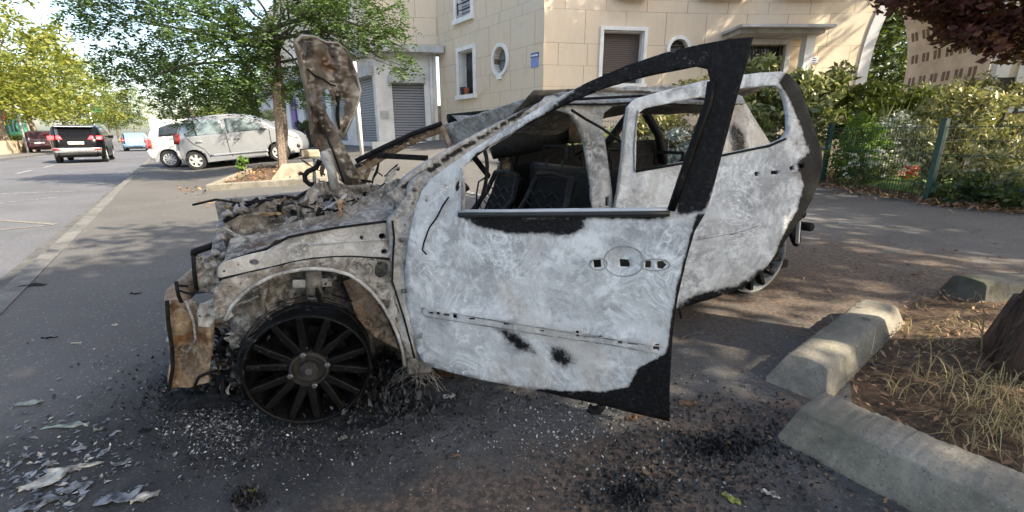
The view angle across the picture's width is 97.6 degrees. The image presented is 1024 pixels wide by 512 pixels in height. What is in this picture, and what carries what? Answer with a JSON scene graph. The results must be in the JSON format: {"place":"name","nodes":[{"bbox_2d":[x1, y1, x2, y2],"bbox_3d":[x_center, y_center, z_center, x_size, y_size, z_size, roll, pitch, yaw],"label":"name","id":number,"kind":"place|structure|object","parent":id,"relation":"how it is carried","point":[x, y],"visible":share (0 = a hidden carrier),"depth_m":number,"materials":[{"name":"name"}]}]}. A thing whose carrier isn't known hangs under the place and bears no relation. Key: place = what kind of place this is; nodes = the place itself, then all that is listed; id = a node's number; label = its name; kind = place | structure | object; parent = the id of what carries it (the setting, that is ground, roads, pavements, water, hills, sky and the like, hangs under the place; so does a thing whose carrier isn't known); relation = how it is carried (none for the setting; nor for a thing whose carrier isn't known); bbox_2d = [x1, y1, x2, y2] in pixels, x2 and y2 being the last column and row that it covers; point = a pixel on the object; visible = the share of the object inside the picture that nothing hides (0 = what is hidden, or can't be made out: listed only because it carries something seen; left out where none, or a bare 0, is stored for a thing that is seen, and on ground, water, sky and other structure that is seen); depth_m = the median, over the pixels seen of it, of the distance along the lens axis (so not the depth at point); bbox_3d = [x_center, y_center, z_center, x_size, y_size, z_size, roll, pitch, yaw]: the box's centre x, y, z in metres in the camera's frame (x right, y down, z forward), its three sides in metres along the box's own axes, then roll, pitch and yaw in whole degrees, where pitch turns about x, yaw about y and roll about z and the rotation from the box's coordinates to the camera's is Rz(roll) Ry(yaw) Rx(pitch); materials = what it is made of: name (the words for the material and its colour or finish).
{"place":"outdoors","nodes":[
{"label":"outdoors","id":0,"kind":"place"},
{"bbox_2d":[0,142,121,158],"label":"pavement","id":1,"kind":"structure","parent":0,"point":[3,156],"depth_m":30.30,"materials":[{"name":"concrete"}]},
{"bbox_2d":[0,134,21,140],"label":"hedge","id":2,"kind":"object","parent":1,"relation":"on","point":[15,137],"visible":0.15,"depth_m":33.13,"materials":[{"name":"green plant"}]},
{"bbox_2d":[5,114,28,135],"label":"green kiosk","id":3,"kind":"object","parent":1,"relation":"on","point":[13,128],"visible":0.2,"depth_m":41.41,"materials":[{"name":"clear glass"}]},
{"bbox_2d":[7,81,29,152],"bbox_3d":[-33.922,-9.502,30.801,0.222,4.720,0.222,6,16,22],"label":"lamp post","id":4,"kind":"object","parent":1,"relation":"on","point":[23,136],"visible":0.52,"depth_m":31.02,"materials":[{"name":"metal"}]},
{"bbox_2d":[0,140,42,154],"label":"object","id":5,"kind":"object","parent":1,"relation":"on","point":[12,147],"visible":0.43,"depth_m":30.48,"materials":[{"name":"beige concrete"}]},
{"bbox_2d":[22,131,51,152],"bbox_3d":[-34.520,-8.502,33.175,1.726,1.520,4.026,-11,19,-34],"label":"maroon car","id":6,"kind":"object","parent":1,"relation":"on","point":[37,140],"visible":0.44,"depth_m":31.65,"materials":[{"name":"paint"}]},
{"bbox_2d":[0,0,91,140],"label":"roadside tree","id":7,"kind":"object","parent":1,"relation":"on","point":[8,91],"visible":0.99,"depth_m":29.44,"materials":[{"name":"green plant"}]},
{"bbox_2d":[0,15,102,130],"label":"roadside tree","id":8,"kind":"object","parent":1,"relation":"on","point":[28,119],"visible":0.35,"depth_m":38.46,"materials":[{"name":"green plant"}]},
{"bbox_2d":[2,41,115,126],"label":"roadside tree","id":9,"kind":"object","parent":1,"relation":"on","point":[84,121],"visible":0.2,"depth_m":50.50,"materials":[{"name":"green plant"}]},
{"bbox_2d":[40,55,137,127],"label":"roadside tree","id":10,"kind":"object","parent":1,"relation":"on","point":[119,116],"visible":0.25,"depth_m":67.56,"materials":[{"name":"green plant"}]},
{"bbox_2d":[76,73,145,141],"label":"roadside tree","id":11,"kind":"object","parent":1,"relation":"on","point":[127,122],"visible":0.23,"depth_m":89.64,"materials":[{"name":"green plant"}]},
{"bbox_2d":[105,86,160,132],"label":"roadside tree","id":12,"kind":"object","parent":1,"relation":"on","point":[144,118],"visible":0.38,"depth_m":121.22,"materials":[{"name":"green plant"}]},
{"bbox_2d":[142,63,223,118],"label":"roadside tree","id":13,"kind":"object","parent":1,"relation":"on","point":[172,103],"visible":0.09,"depth_m":76.59,"materials":[{"name":"green plant"}]},
{"bbox_2d":[0,145,149,277],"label":"road","id":14,"kind":"structure","parent":0,"point":[78,185],"depth_m":9.70,"materials":[{"name":"asphalt"}]},
{"bbox_2d":[0,219,56,229],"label":"road marking","id":15,"kind":"object","parent":14,"relation":"on","point":[27,222],"visible":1,"depth_m":6.06,"materials":[{"name":"paint"}]},
{"bbox_2d":[0,144,122,160],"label":"kerb","id":16,"kind":"structure","parent":14,"relation":"on","point":[31,155],"depth_m":26.42,"materials":[{"name":"concrete"}]},
{"bbox_2d":[0,171,133,289],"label":"gutter","id":17,"kind":"object","parent":14,"relation":"on","point":[13,273],"visible":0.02,"depth_m":4.65,"materials":[{"name":"concrete"}]},
{"bbox_2d":[47,124,114,162],"bbox_3d":[-20.931,-5.538,21.900,2.160,1.746,4.487,-11,19,-34],"label":"black suv","id":18,"kind":"object","parent":14,"relation":"on","point":[69,142],"visible":1,"depth_m":20.37,"materials":[{"name":"paint"}]},
{"bbox_2d":[121,133,147,150],"bbox_3d":[-32.854,-9.989,39.135,1.726,1.520,4.026,-11,19,-34],"label":"blue hatchback","id":19,"kind":"object","parent":14,"relation":"on","point":[129,141],"visible":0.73,"depth_m":37.66,"materials":[{"name":"paint"}]},
{"bbox_2d":[148,119,171,128],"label":"white lorry","id":20,"kind":"object","parent":14,"relation":"on","point":[152,122],"visible":0.04,"depth_m":52.54,"materials":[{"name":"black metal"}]},
{"bbox_2d":[36,136,883,154],"bbox_3d":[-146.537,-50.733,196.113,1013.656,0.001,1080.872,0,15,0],"label":"terrain","id":21,"kind":"structure","parent":0,"point":[114,139],"depth_m":216.84,"materials":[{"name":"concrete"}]},
{"bbox_2d":[87,106,126,138],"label":"roadside tree","id":22,"kind":"object","parent":21,"relation":"on","point":[110,128],"visible":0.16,"depth_m":124.23,"materials":[{"name":"green plant"}]},
{"bbox_2d":[195,102,225,116],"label":"street tree","id":23,"kind":"object","parent":21,"relation":"on","point":[217,112],"visible":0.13,"depth_m":62.36,"materials":[{"name":"green plant"}]},
{"bbox_2d":[0,0,991,136],"label":"sky","id":24,"kind":"structure","parent":0,"point":[41,11],"materials":[{"name":"white"}]},
{"bbox_2d":[0,140,1023,511],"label":"parking lot","id":25,"kind":"structure","parent":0,"point":[146,230],"depth_m":1.87,"materials":[{"name":"asphalt"}]},
{"bbox_2d":[14,399,44,405],"bbox_3d":[-2.000,0.603,1.851,0.096,0.016,0.040,-3,16,-11],"label":"glass shard","id":26,"kind":"object","parent":25,"relation":"on","point":[31,402],"visible":1,"depth_m":1.85,"materials":[{"name":"glass"}]},
{"bbox_2d":[8,493,65,511],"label":"foil scrap","id":27,"kind":"object","parent":25,"relation":"on","point":[35,504],"visible":1,"depth_m":1.34,"materials":[{"name":"metal"}]},
{"bbox_2d":[16,465,79,491],"bbox_3d":[-1.491,0.717,1.443,0.086,0.012,0.134,7,17,23],"label":"ash sheet","id":28,"kind":"object","parent":25,"relation":"on","point":[47,479],"visible":1,"depth_m":1.44,"materials":[{"name":"paper"}]},
{"bbox_2d":[40,421,89,429],"bbox_3d":[-1.703,0.645,1.706,0.162,0.012,0.031,-2,15,-9],"label":"glass shard","id":29,"kind":"object","parent":25,"relation":"on","point":[74,424],"visible":1,"depth_m":1.70,"materials":[{"name":"glass"}]},
{"bbox_2d":[56,481,93,494],"bbox_3d":[-1.370,0.726,1.407,0.075,0.013,0.054,0,15,0],"label":"foil scrap","id":30,"kind":"object","parent":25,"relation":"on","point":[73,487],"visible":1,"depth_m":1.41,"materials":[{"name":"metal"}]},
{"bbox_2d":[0,157,150,314],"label":"kerb","id":31,"kind":"structure","parent":25,"relation":"on","point":[11,292],"depth_m":4.10,"materials":[{"name":"stone"}]},
{"bbox_2d":[47,461,103,472],"bbox_3d":[-1.456,0.702,1.496,0.152,0.011,0.022,-6,16,-21],"label":"ash strip","id":32,"kind":"object","parent":25,"relation":"on","point":[81,465],"visible":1,"depth_m":1.50,"materials":[{"name":"paper"}]},
{"bbox_2d":[67,443,87,451],"bbox_3d":[-1.537,0.678,1.584,0.062,0.014,0.032,-6,16,-22],"label":"foil scrap","id":33,"kind":"object","parent":25,"relation":"on","point":[80,447],"visible":1,"depth_m":1.58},
{"bbox_2d":[0,396,176,511],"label":"paper crumbs","id":34,"kind":"object","parent":25,"relation":"on","point":[75,459],"visible":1,"depth_m":1.52,"materials":[{"name":"white paper"}]},
{"bbox_2d":[0,340,217,511],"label":"foil crumbs","id":35,"kind":"object","parent":25,"relation":"on","point":[81,491],"visible":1,"depth_m":1.50,"materials":[{"name":"metal"}]},
{"bbox_2d":[92,487,141,505],"bbox_3d":[-1.207,0.736,1.372,0.104,0.014,0.070,0,15,0],"label":"foil scrap","id":36,"kind":"object","parent":25,"relation":"on","point":[117,496],"visible":1,"depth_m":1.37,"materials":[{"name":"metal"}]},
{"bbox_2d":[130,489,160,503],"bbox_3d":[-1.126,0.737,1.376,0.072,0.010,0.045,-4,16,-14],"label":"ash sheet","id":37,"kind":"object","parent":25,"relation":"on","point":[143,496],"visible":1,"depth_m":1.38,"materials":[{"name":"paper"}]},
{"bbox_2d":[159,392,204,411],"bbox_3d":[-1.336,0.598,1.867,0.280,0.032,0.167,0,15,0],"label":"char heap","id":38,"kind":"object","parent":25,"relation":"on","point":[181,403],"visible":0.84,"depth_m":1.84,"materials":[{"name":"black"}]},
{"bbox_2d":[177,178,236,206],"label":"stray leaves","id":39,"kind":"object","parent":25,"relation":"on","point":[186,189],"visible":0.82,"depth_m":8.72,"materials":[{"name":"brown plant"}]},
{"bbox_2d":[146,118,268,167],"bbox_3d":[-10.278,-4.045,15.619,3.848,1.538,1.684,-9,17,-11],"label":"white hatchback","id":40,"kind":"object","parent":25,"relation":"on","point":[160,145],"visible":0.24,"depth_m":14.63,"materials":[{"name":"paint"}]},
{"bbox_2d":[159,375,295,412],"bbox_3d":[-1.230,0.562,1.950,0.600,0.058,0.358,0,15,0],"label":"char heap","id":41,"kind":"object","parent":25,"relation":"on","point":[217,399],"visible":0.23,"depth_m":1.85,"materials":[{"name":"black"}]},
{"bbox_2d":[218,76,261,116],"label":"street tree","id":42,"kind":"object","parent":25,"relation":"on","point":[237,104],"visible":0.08,"depth_m":46.43,"materials":[{"name":"green plant"}]},
{"bbox_2d":[173,108,308,169],"bbox_3d":[-8.626,-3.925,14.353,3.594,1.925,1.840,-9,17,-11],"label":"silver hatchback","id":43,"kind":"object","parent":25,"relation":"on","point":[220,139],"visible":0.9,"depth_m":13.68,"materials":[{"name":"paint"}]},
{"bbox_2d":[224,165,278,182],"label":"island soil","id":44,"kind":"structure","parent":25,"relation":"on","point":[270,177],"depth_m":9.76,"materials":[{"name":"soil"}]},
{"bbox_2d":[47,0,424,163],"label":"feathery tree","id":45,"kind":"object","parent":44,"relation":"on","point":[256,40],"visible":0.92,"depth_m":9.81,"materials":[{"name":"green plant"}]},
{"bbox_2d":[272,82,285,167],"bbox_3d":[-5.484,-2.991,10.566,0.304,2.091,0.090,0,15,0],"label":"trunk","id":46,"kind":"object","parent":45,"relation":"attached to","point":[280,140],"visible":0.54,"depth_m":10.52,"materials":[{"name":"plant"}]},
{"bbox_2d":[235,155,248,171],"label":"weed","id":47,"kind":"object","parent":44,"relation":"in","point":[241,167],"visible":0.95,"depth_m":10.64,"materials":[{"name":"green plant"}]},
{"bbox_2d":[205,163,337,190],"bbox_3d":[-5.161,-1.920,10.502,2.562,0.514,4.788,-5,16,-16],"label":"planter edging","id":48,"kind":"object","parent":25,"relation":"on","point":[220,184],"visible":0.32,"depth_m":8.61,"materials":[{"name":"concrete"}]},
{"bbox_2d":[271,162,326,179],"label":"concrete block","id":49,"kind":"structure","parent":25,"relation":"on","point":[291,171],"depth_m":8.72,"materials":[{"name":"concrete"}]},
{"bbox_2d":[294,120,308,132],"bbox_3d":[-9.408,-5.666,20.653,1.066,1.180,0.633,-10,18,-33],"label":"planter","id":50,"kind":"object","parent":25,"relation":"on","point":[299,125],"visible":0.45,"depth_m":20.31,"materials":[{"name":"green plant"}]},
{"bbox_2d":[303,119,314,146],"bbox_3d":[-8.418,-5.306,19.332,1.066,1.180,0.633,-10,18,-33],"label":"planter","id":51,"kind":"object","parent":25,"relation":"on","point":[306,131],"visible":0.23,"depth_m":18.99,"materials":[{"name":"green plant"}]},
{"bbox_2d":[301,149,319,157],"bbox_3d":[-6.335,-3.243,14.183,0.560,0.240,0.360,-4,16,-14],"label":"concrete lump","id":52,"kind":"object","parent":25,"relation":"on","point":[310,153],"visible":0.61,"depth_m":14.02,"materials":[{"name":"concrete"}]},
{"bbox_2d":[146,355,482,417],"bbox_3d":[-0.878,0.548,1.936,1.523,0.136,0.454,0,15,0],"label":"char pile","id":53,"kind":"object","parent":25,"relation":"on","point":[383,399],"visible":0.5,"depth_m":1.83,"materials":[{"name":"black"}]},
{"bbox_2d":[256,43,443,145],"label":"shop building","id":54,"kind":"structure","parent":25,"relation":"on","point":[391,112],"depth_m":15.07,"materials":[{"name":"paint"}]},
{"bbox_2d":[260,99,297,129],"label":"purple shop","id":55,"kind":"structure","parent":54,"relation":"attached to","point":[291,117],"depth_m":25.68,"materials":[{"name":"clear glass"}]},
{"bbox_2d":[353,62,363,155],"bbox_3d":[-4.317,-4.103,12.586,0.105,2.500,0.110,0,15,0],"label":"white pole","id":56,"kind":"object","parent":25,"relation":"on","point":[359,123],"visible":0.59,"depth_m":12.68,"materials":[{"name":"metal"}]},
{"bbox_2d":[309,391,410,430],"bbox_3d":[-0.619,0.613,1.803,0.520,0.036,0.310,0,15,0],"label":"char heap","id":57,"kind":"object","parent":25,"relation":"on","point":[339,419],"visible":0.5,"depth_m":1.73,"materials":[{"name":"black"}]},
{"bbox_2d":[2,334,791,511],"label":"ash flakes","id":58,"kind":"object","parent":25,"relation":"on","point":[352,464],"visible":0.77,"depth_m":1.64,"materials":[{"name":"grey"}]},
{"bbox_2d":[372,142,422,148],"bbox_3d":[-3.349,-3.552,15.184,2.587,0.620,0.500,-3,16,-11],"label":"shop step","id":59,"kind":"object","parent":25,"relation":"on","point":[375,145],"visible":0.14,"depth_m":14.69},
{"bbox_2d":[367,366,437,391],"bbox_3d":[-0.520,0.528,2.016,0.400,0.065,0.239,0,15,0],"label":"char heap","id":60,"kind":"object","parent":25,"relation":"on","point":[383,383],"visible":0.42,"depth_m":1.96,"materials":[{"name":"black"}]},
{"bbox_2d":[0,270,846,511],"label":"ash dust","id":61,"kind":"object","parent":25,"relation":"on","point":[341,442],"visible":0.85,"depth_m":1.60,"materials":[{"name":"grey"}]},
{"bbox_2d":[109,363,778,511],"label":"char crumbs","id":62,"kind":"object","parent":25,"relation":"on","point":[241,496],"visible":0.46,"depth_m":1.50,"materials":[{"name":"black"}]},
{"bbox_2d":[27,328,907,511],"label":"charred crumbs","id":63,"kind":"object","parent":25,"relation":"on","point":[630,479],"visible":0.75,"depth_m":1.55,"materials":[{"name":"black"}]},
{"bbox_2d":[164,34,822,423],"bbox_3d":[0.323,-0.211,2.410,3.800,1.719,2.299,-8,17,-26],"label":"burnt out car","id":64,"kind":"object","parent":25,"relation":"on","point":[588,264],"visible":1,"depth_m":1.72,"materials":[{"name":"white paint"}]},
{"bbox_2d":[258,0,1023,170],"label":"stone building","id":65,"kind":"structure","parent":25,"relation":"on","point":[490,46],"depth_m":11.16,"materials":[{"name":"beige stone"}]},
{"bbox_2d":[452,0,473,25],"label":"window","id":66,"kind":"structure","parent":65,"relation":"in","point":[464,10],"depth_m":13.42,"materials":[{"name":"white glass"}]},
{"bbox_2d":[455,43,476,99],"bbox_3d":[-1.303,-5.581,13.685,0.410,1.499,1.153,-11,19,-34],"label":"window","id":67,"kind":"structure","parent":65,"relation":"in","point":[466,77],"depth_m":13.87,"materials":[{"name":"white glass"}]},
{"bbox_2d":[491,43,508,78],"bbox_3d":[-0.264,-5.299,12.209,0.320,0.910,0.806,-11,19,-34],"label":"oval window","id":68,"kind":"structure","parent":65,"relation":"in","point":[503,58],"depth_m":12.27,"materials":[{"name":"white glass"}]},
{"bbox_2d":[598,26,648,87],"bbox_3d":[2.718,-4.927,11.182,1.269,1.399,0.432,-2,15,-7],"label":"window","id":69,"kind":"structure","parent":65,"relation":"in","point":[624,46],"depth_m":11.17,"materials":[{"name":"brown metal"}]},
{"bbox_2d":[666,35,690,51],"bbox_3d":[4.143,-5.180,11.263,0.624,0.621,0.291,-1,15,-4],"label":"round window","id":70,"kind":"structure","parent":65,"relation":"in","point":[673,44],"depth_m":11.12,"materials":[{"name":"white glass"}]},
{"bbox_2d":[746,39,792,136],"bbox_3d":[6.347,-4.119,11.690,1.308,2.753,0.383,0,15,0],"label":"entrance door","id":71,"kind":"structure","parent":65,"relation":"in","point":[755,50],"depth_m":11.33,"materials":[{"name":"white glass"}]},
{"bbox_2d":[992,77,1014,125],"bbox_3d":[11.446,-3.618,10.535,0.330,1.083,0.030,7,17,24],"label":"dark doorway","id":72,"kind":"structure","parent":65,"relation":"in","point":[1007,80],"depth_m":10.41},
{"bbox_2d":[679,400,696,406],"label":"dry leaf","id":73,"kind":"object","parent":25,"relation":"on","point":[682,403],"visible":1,"depth_m":1.75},
{"bbox_2d":[721,491,740,504],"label":"fallen leaf","id":74,"kind":"object","parent":25,"relation":"on","point":[731,499],"visible":1,"depth_m":1.31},
{"bbox_2d":[761,488,780,498],"bbox_3d":[0.764,0.702,1.324,0.053,0.010,0.026,7,17,24],"label":"ash scrap","id":75,"kind":"object","parent":25,"relation":"on","point":[773,494],"visible":1,"depth_m":1.32,"materials":[{"name":"paper"}]},
{"bbox_2d":[714,387,908,511],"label":"kerb grit","id":76,"kind":"object","parent":25,"relation":"on","point":[826,474],"visible":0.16,"depth_m":1.40,"materials":[{"name":"gravel"}]},
{"bbox_2d":[744,301,887,415],"bbox_3d":[1.471,0.425,2.148,1.514,0.064,0.696,-11,19,-35],"label":"kerb grit","id":77,"kind":"object","parent":25,"relation":"on","point":[781,393],"visible":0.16,"depth_m":1.86,"materials":[{"name":"gravel"}]},
{"bbox_2d":[765,299,903,399],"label":"parking block","id":78,"kind":"structure","parent":25,"relation":"on","point":[829,358],"depth_m":1.91,"materials":[{"name":"concrete"}]},
{"bbox_2d":[868,27,886,79],"bbox_3d":[12.412,-8.087,17.390,4.142,8.214,4.430,-14,21,-42],"label":"courtyard tree","id":79,"kind":"object","parent":25,"relation":"on","point":[871,68],"visible":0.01,"depth_m":16.41,"materials":[{"name":"green plant"}]},
{"bbox_2d":[868,17,902,78],"bbox_3d":[13.864,-8.630,18.689,4.530,8.574,4.284,0,15,0],"label":"courtyard tree","id":80,"kind":"object","parent":25,"relation":"on","point":[880,56],"visible":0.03,"depth_m":17.48,"materials":[{"name":"green plant"}]},
{"bbox_2d":[866,7,907,142],"bbox_3d":[15.284,-8.350,17.943,4.521,8.424,4.019,0,15,0],"label":"courtyard tree","id":81,"kind":"object","parent":25,"relation":"on","point":[895,34],"visible":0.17,"depth_m":17.03,"materials":[{"name":"green plant"}]},
{"bbox_2d":[778,392,1023,511],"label":"parking block","id":82,"kind":"structure","parent":25,"relation":"on","point":[903,465],"depth_m":1.30,"materials":[{"name":"concrete"}]},
{"bbox_2d":[850,296,1023,473],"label":"mulch bed","id":83,"kind":"object","parent":25,"relation":"on","point":[867,393],"visible":0.56,"depth_m":1.78,"materials":[{"name":"soil"}]},
{"bbox_2d":[791,222,1023,463],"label":"leaf litter","id":84,"kind":"object","parent":83,"relation":"on","point":[1008,461],"visible":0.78,"depth_m":1.88,"materials":[{"name":"plant"}]},
{"bbox_2d":[853,293,1023,453],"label":"straw","id":85,"kind":"object","parent":83,"relation":"on","point":[947,361],"visible":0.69,"depth_m":1.92,"materials":[{"name":"beige plant"}]},
{"bbox_2d":[970,291,984,355],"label":"grass stalk","id":86,"kind":"object","parent":83,"relation":"on","point":[982,331],"depth_m":1.87,"materials":[{"name":"plant"}]},
{"bbox_2d":[975,289,1023,380],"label":"tree trunk","id":87,"kind":"object","parent":83,"relation":"on","point":[1005,331],"visible":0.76,"depth_m":1.80,"materials":[{"name":"brown plant"}]},
{"bbox_2d":[937,272,1023,301],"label":"parking block","id":88,"kind":"structure","parent":25,"relation":"on","point":[1000,287],"depth_m":2.55,"materials":[{"name":"concrete"}]},
{"bbox_2d":[795,304,1023,467],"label":"dry grass","id":89,"kind":"structure","parent":0,"point":[997,421],"depth_m":1.62,"materials":[{"name":"plant"}]},
{"bbox_2d":[825,169,998,207],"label":"garden soil","id":90,"kind":"structure","parent":0,"point":[835,178],"depth_m":7.85,"materials":[{"name":"soil"}]},
{"bbox_2d":[567,125,643,144],"bbox_3d":[1.246,-2.253,10.037,3.542,1.396,1.453,0,15,0],"label":"hedge","id":91,"kind":"object","parent":90,"relation":"on","point":[606,134],"visible":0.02,"depth_m":9.71,"materials":[{"name":"green plant"}]},
{"bbox_2d":[636,74,709,160],"bbox_3d":[3.428,-2.756,9.601,2.196,2.160,1.493,0,15,0],"label":"photinia shrub","id":92,"kind":"object","parent":90,"relation":"on","point":[664,121],"visible":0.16,"depth_m":9.33,"materials":[{"name":"green plant"}]},
{"bbox_2d":[664,125,823,164],"bbox_3d":[4.430,-2.147,9.127,3.052,1.030,1.317,0,15,0],"label":"silver shrub","id":93,"kind":"object","parent":90,"relation":"on","point":[673,134],"visible":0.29,"depth_m":8.93,"materials":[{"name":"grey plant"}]},
{"bbox_2d":[685,51,860,151],"bbox_3d":[5.187,-2.830,8.934,3.382,2.448,1.456,0,15,0],"label":"photinia shrub","id":94,"kind":"object","parent":90,"relation":"on","point":[832,85],"visible":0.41,"depth_m":8.63,"materials":[{"name":"green plant"}]},
{"bbox_2d":[603,118,1023,207],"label":"fence","id":95,"kind":"object","parent":90,"relation":"on","point":[939,148],"visible":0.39,"depth_m":6.29,"materials":[{"name":"green metal"}]},
{"bbox_2d":[822,111,898,181],"bbox_3d":[6.331,-1.983,8.095,1.403,1.275,0.958,-11,19,-34],"label":"fern shrub","id":96,"kind":"object","parent":90,"relation":"on","point":[862,117],"visible":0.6,"depth_m":7.99,"materials":[{"name":"green plant"}]},
{"bbox_2d":[834,145,924,185],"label":"white flowers","id":97,"kind":"object","parent":90,"relation":"on","point":[874,169],"visible":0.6,"depth_m":7.84,"materials":[{"name":"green plant"}]},
{"bbox_2d":[842,85,924,147],"bbox_3d":[7.097,-2.624,8.610,2.068,1.308,1.276,-7,17,-25],"label":"yucca","id":98,"kind":"object","parent":90,"relation":"on","point":[883,111],"visible":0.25,"depth_m":8.47,"materials":[{"name":"green plant"}]},
{"bbox_2d":[826,77,958,163],"bbox_3d":[7.517,-2.627,9.152,2.835,1.934,1.628,0,15,0],"label":"mixed shrub","id":99,"kind":"object","parent":90,"relation":"on","point":[854,100],"visible":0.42,"depth_m":8.85,"materials":[{"name":"green plant"}]},
{"bbox_2d":[898,165,919,180],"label":"red flowers","id":100,"kind":"object","parent":90,"relation":"on","point":[911,173],"visible":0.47,"depth_m":7.89,"materials":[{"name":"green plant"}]},
{"bbox_2d":[851,175,968,196],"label":"lawn","id":101,"kind":"structure","parent":90,"relation":"on","point":[887,183],"depth_m":7.53,"materials":[{"name":"plant"}]},
{"bbox_2d":[873,108,920,176],"bbox_3d":[6.967,-2.080,8.380,0.896,1.283,0.799,0,15,0],"label":"lilac clump","id":102,"kind":"object","parent":101,"relation":"on","point":[895,119],"visible":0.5,"depth_m":8.14,"materials":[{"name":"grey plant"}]},
{"bbox_2d":[818,179,1023,214],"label":"fallen leaves","id":103,"kind":"object","parent":90,"relation":"on","point":[959,204],"visible":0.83,"depth_m":6.08,"materials":[{"name":"plant"}]},
{"bbox_2d":[866,0,1023,67],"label":"maroon tree","id":104,"kind":"object","parent":90,"relation":"on","point":[995,29],"visible":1,"depth_m":6.62,"materials":[{"name":"red plant"}]},
{"bbox_2d":[892,69,1023,196],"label":"tan shrub","id":105,"kind":"object","parent":90,"relation":"on","point":[982,108],"visible":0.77,"depth_m":6.43,"materials":[{"name":"green plant"}]},
{"bbox_2d":[927,170,1023,210],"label":"dark shrub","id":106,"kind":"object","parent":90,"relation":"on","point":[1010,197],"visible":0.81,"depth_m":5.75,"materials":[{"name":"green plant"}]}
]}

